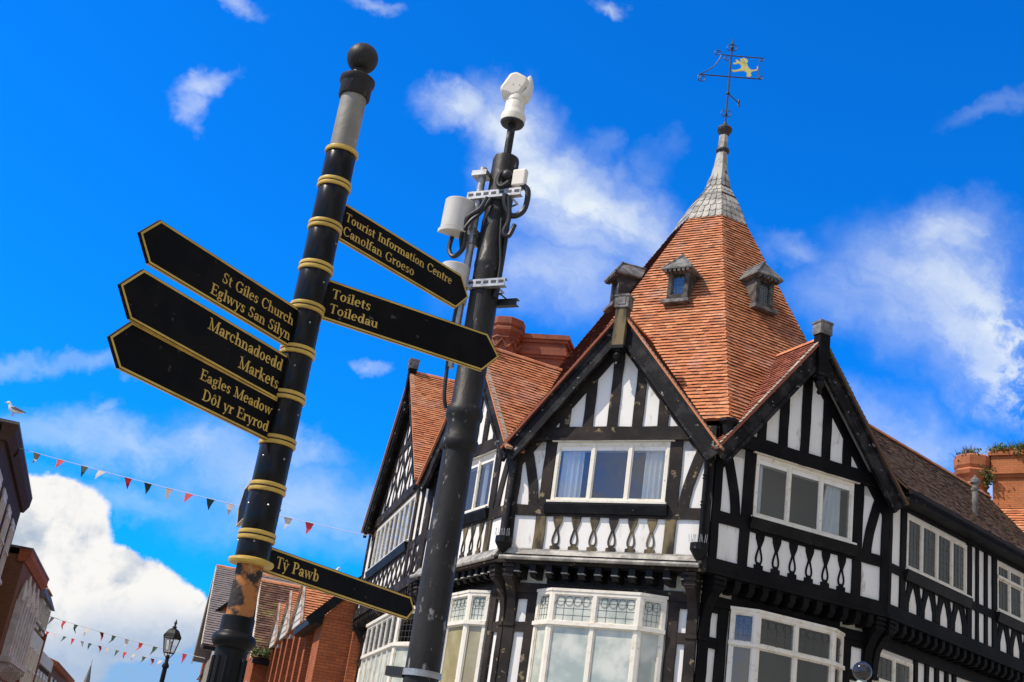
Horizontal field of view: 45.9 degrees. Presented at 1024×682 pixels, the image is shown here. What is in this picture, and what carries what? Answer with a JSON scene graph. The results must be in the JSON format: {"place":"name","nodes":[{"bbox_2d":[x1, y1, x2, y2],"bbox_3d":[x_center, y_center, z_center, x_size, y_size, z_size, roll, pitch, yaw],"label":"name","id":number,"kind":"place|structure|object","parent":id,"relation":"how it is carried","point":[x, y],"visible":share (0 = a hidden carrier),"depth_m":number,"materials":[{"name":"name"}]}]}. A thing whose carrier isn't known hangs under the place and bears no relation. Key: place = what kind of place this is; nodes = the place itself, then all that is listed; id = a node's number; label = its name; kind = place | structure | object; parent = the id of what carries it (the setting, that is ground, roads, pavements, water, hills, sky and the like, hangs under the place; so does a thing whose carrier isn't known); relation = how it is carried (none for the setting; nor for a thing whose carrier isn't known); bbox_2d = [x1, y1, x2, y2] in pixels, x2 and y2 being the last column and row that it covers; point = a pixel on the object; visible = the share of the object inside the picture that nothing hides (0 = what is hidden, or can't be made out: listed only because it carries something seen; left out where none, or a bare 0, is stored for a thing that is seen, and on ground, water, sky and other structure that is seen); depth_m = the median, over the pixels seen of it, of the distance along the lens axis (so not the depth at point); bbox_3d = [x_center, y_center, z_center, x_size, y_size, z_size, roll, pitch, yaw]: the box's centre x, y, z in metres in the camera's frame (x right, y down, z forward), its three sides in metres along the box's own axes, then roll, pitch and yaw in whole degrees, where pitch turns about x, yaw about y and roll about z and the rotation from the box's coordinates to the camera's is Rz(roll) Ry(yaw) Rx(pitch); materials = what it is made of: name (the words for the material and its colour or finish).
{"place":"outdoors","nodes":[
{"label":"outdoors","id":0,"kind":"place"},
{"bbox_2d":[0,418,32,584],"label":"dark brick building","id":1,"kind":"structure","parent":0,"point":[16,497],"depth_m":48.98,"materials":[{"name":"brick"}]},
{"bbox_2d":[0,470,2,489],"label":"window","id":2,"kind":"structure","parent":1,"relation":"in","point":[1,478],"depth_m":44.67,"materials":[{"name":"white paint"}]},
{"bbox_2d":[0,488,7,522],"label":"window","id":3,"kind":"structure","parent":1,"relation":"in","point":[3,501],"depth_m":47.43,"materials":[{"name":"white paint"}]},
{"bbox_2d":[0,504,11,552],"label":"window","id":4,"kind":"structure","parent":1,"relation":"in","point":[6,522],"depth_m":50.51,"materials":[{"name":"white paint"}]},
{"bbox_2d":[0,518,15,584],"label":"window","id":5,"kind":"structure","parent":1,"relation":"in","point":[11,531],"depth_m":53.36,"materials":[{"name":"white paint"}]},
{"bbox_2d":[5,401,25,415],"bbox_3d":[-17.598,2.422,42.783,0.741,0.519,0.348,22,-25,-31],"label":"seagull","id":6,"kind":"object","parent":1,"relation":"on","point":[14,409],"visible":1,"depth_m":42.71,"materials":[{"name":"white"}]},
{"bbox_2d":[14,448,366,535],"bbox_3d":[-12.687,5.239,43.764,16.221,2.499,0.395,3,-22,14],"label":"bunting","id":7,"kind":"object","parent":1,"relation":"hanging from","point":[288,520],"visible":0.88,"depth_m":43.63,"materials":[{"name":"multicoloured fabric"}]},
{"bbox_2d":[0,544,48,681],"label":"gabled brick building","id":8,"kind":"structure","parent":0,"point":[25,578],"depth_m":57.36,"materials":[{"name":"brick"}]},
{"bbox_2d":[15,586,54,681],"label":"dormered shop","id":9,"kind":"structure","parent":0,"point":[36,647],"depth_m":70.06,"materials":[{"name":"brown brick"}]},
{"bbox_2d":[19,644,31,681],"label":"window","id":10,"kind":"structure","parent":9,"relation":"in","point":[30,647],"depth_m":66.53,"materials":[{"name":"white paint"}]},
{"bbox_2d":[24,648,35,681],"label":"window","id":11,"kind":"structure","parent":9,"relation":"in","point":[29,670],"depth_m":68.70,"materials":[{"name":"white paint"}]},
{"bbox_2d":[29,652,39,681],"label":"window","id":12,"kind":"structure","parent":9,"relation":"in","point":[37,654],"depth_m":71.26,"materials":[{"name":"white paint"}]},
{"bbox_2d":[43,614,204,663],"bbox_3d":[-20.807,15.579,63.453,15.568,2.223,0.362,-9,-27,38],"label":"bunting","id":13,"kind":"object","parent":9,"relation":"hanging from","point":[184,655],"visible":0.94,"depth_m":63.49,"materials":[{"name":"multicoloured fabric"}]},
{"bbox_2d":[35,651,53,681],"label":"dark gabled shop","id":14,"kind":"structure","parent":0,"point":[45,665],"depth_m":78.50,"materials":[{"name":"paint"}]},
{"bbox_2d":[35,669,39,681],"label":"window","id":15,"kind":"structure","parent":14,"relation":"in","point":[38,671],"depth_m":74.89,"materials":[{"name":"white paint"}]},
{"bbox_2d":[37,671,42,681],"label":"window","id":16,"kind":"structure","parent":14,"relation":"in","point":[40,673],"depth_m":76.91,"materials":[{"name":"white paint"}]},
{"bbox_2d":[47,657,74,681],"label":"brick terrace","id":17,"kind":"structure","parent":0,"point":[59,673],"depth_m":89.62,"materials":[{"name":"brown brick"}]},
{"bbox_2d":[46,631,174,665],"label":"bunting","id":18,"kind":"object","parent":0,"point":[107,649],"visible":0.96,"depth_m":82.22,"materials":[{"name":"multicoloured fabric"}]},
{"bbox_2d":[196,663,205,681],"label":"distant house","id":19,"kind":"structure","parent":0,"point":[200,677],"depth_m":97.60,"materials":[{"name":"brown brick"}]},
{"bbox_2d":[191,564,300,681],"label":"slate roofed house","id":20,"kind":"structure","parent":0,"point":[218,596],"depth_m":76.13,"materials":[{"name":"tile"}]},
{"bbox_2d":[243,578,300,681],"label":"tile roofed house","id":21,"kind":"structure","parent":0,"point":[272,594],"depth_m":61.25,"materials":[{"name":"tile"}]},
{"bbox_2d":[248,643,272,657],"bbox_3d":[-11.897,15.101,58.760,2.580,0.766,1.996,16,-22,-19],"label":"gutter plant","id":22,"kind":"object","parent":21,"relation":"in","point":[265,653],"visible":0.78,"depth_m":58.20,"materials":[{"name":"green plant"}]},
{"bbox_2d":[0,0,1023,681],"label":"sky","id":23,"kind":"structure","parent":0,"point":[875,161],"materials":[{"name":"blue"}]},
{"bbox_2d":[852,662,871,681],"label":"ball topped post","id":24,"kind":"object","parent":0,"point":[861,671],"visible":1,"depth_m":8.40,"materials":[{"name":"black"}]},
{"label":"pavement","id":25,"kind":"structure","parent":0,"visible":0},
{"bbox_2d":[159,619,180,681],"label":"street lamp","id":26,"kind":"object","parent":25,"relation":"on","point":[173,633],"visible":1,"depth_m":31.84,"materials":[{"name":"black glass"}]},
{"bbox_2d":[107,43,498,681],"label":"fingerpost","id":27,"kind":"object","parent":25,"relation":"on","point":[175,343],"visible":1,"depth_m":4.20,"materials":[{"name":"black metal"}]},
{"bbox_2d":[265,576,360,681],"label":"brick building","id":28,"kind":"structure","parent":25,"relation":"on","point":[310,637],"depth_m":44.55,"materials":[{"name":"brick"}]},
{"bbox_2d":[385,124,530,681],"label":"camera pole","id":29,"kind":"object","parent":25,"relation":"on","point":[506,177],"visible":0.94,"depth_m":6.09,"materials":[{"name":"black metal"}]},
{"bbox_2d":[433,261,469,305],"bbox_3d":[-0.313,-0.304,6.391,0.174,0.205,0.155,9,-21,0],"label":"wireless antenna","id":30,"kind":"object","parent":29,"relation":"attached to","point":[463,269],"visible":0.38,"depth_m":6.36,"materials":[{"name":"white plastic"}]},
{"bbox_2d":[437,196,473,238],"bbox_3d":[-0.294,-0.664,6.559,0.191,0.205,0.163,9,-21,0],"label":"wireless antenna","id":31,"kind":"object","parent":29,"relation":"attached to","point":[457,210],"visible":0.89,"depth_m":6.50,"materials":[{"name":"white plastic"}]},
{"bbox_2d":[500,72,533,130],"bbox_3d":[0.017,-1.359,6.837,0.187,0.324,0.142,9,-21,0],"label":"security camera","id":32,"kind":"object","parent":29,"relation":"attached to","point":[516,88],"visible":0.98,"depth_m":6.80,"materials":[{"name":"white plastic"}]},
{"bbox_2d":[343,40,1023,681],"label":"timber framed building","id":33,"kind":"structure","parent":25,"relation":"on","point":[691,462],"depth_m":28.35,"materials":[{"name":"paint"}]},
{"bbox_2d":[358,606,415,681],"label":"bay window","id":34,"kind":"structure","parent":33,"relation":"in","point":[375,658],"depth_m":34.77,"materials":[{"name":"white paint"}]},
{"bbox_2d":[365,493,416,579],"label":"window","id":35,"kind":"structure","parent":33,"relation":"in","point":[391,544],"depth_m":37.93,"materials":[{"name":"white paint"}]},
{"bbox_2d":[439,590,491,681],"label":"bay window","id":36,"kind":"structure","parent":33,"relation":"in","point":[464,645],"depth_m":28.71,"materials":[{"name":"white paint"}]},
{"bbox_2d":[463,451,496,525],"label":"window","id":37,"kind":"structure","parent":33,"relation":"in","point":[477,508],"depth_m":30.39,"materials":[{"name":"white paint"}]},
{"bbox_2d":[526,587,668,681],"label":"bay window","id":38,"kind":"structure","parent":33,"relation":"in","point":[579,635],"depth_m":26.28,"materials":[{"name":"white paint"}]},
{"bbox_2d":[544,442,670,516],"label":"window","id":39,"kind":"structure","parent":33,"relation":"in","point":[630,484],"depth_m":27.89,"materials":[{"name":"white paint"}]},
{"bbox_2d":[724,606,844,681],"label":"bay window","id":40,"kind":"structure","parent":33,"relation":"in","point":[763,646],"depth_m":26.78,"materials":[{"name":"white paint"}]},
{"bbox_2d":[749,454,858,556],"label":"window","id":41,"kind":"structure","parent":33,"relation":"in","point":[783,507],"depth_m":27.80,"materials":[{"name":"white paint"}]},
{"bbox_2d":[810,631,912,681],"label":"window","id":42,"kind":"structure","parent":33,"relation":"in","point":[890,668],"depth_m":28.30,"materials":[{"name":"white paint"}]},
{"bbox_2d":[899,515,972,624],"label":"window","id":43,"kind":"structure","parent":33,"relation":"in","point":[932,556],"depth_m":30.19,"materials":[{"name":"white paint"}]},
{"bbox_2d":[953,448,1023,531],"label":"chimney","id":44,"kind":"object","parent":33,"relation":"on","point":[1007,473],"depth_m":38.32,"materials":[{"name":"orange brick"}]},
{"bbox_2d":[950,438,1023,454],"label":"dry grass","id":45,"kind":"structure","parent":44,"relation":"on","point":[964,449],"depth_m":39.14,"materials":[{"name":"brown plant"}]},
{"bbox_2d":[955,441,1023,486],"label":"weeds","id":46,"kind":"object","parent":44,"relation":"on","point":[989,481],"visible":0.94,"depth_m":38.45,"materials":[{"name":"green plant"}]},
{"bbox_2d":[996,561,1023,634],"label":"window","id":47,"kind":"structure","parent":33,"relation":"in","point":[1010,612],"depth_m":32.41,"materials":[{"name":"white paint"}]},
{"bbox_3d":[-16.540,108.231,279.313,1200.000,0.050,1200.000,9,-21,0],"label":"ground","id":48,"kind":"structure","parent":0,"visible":0},
{"bbox_2d":[84,660,92,681],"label":"church spire","id":49,"kind":"structure","parent":48,"relation":"on","point":[87,678],"depth_m":273.82,"materials":[{"name":"stone"}]}
]}

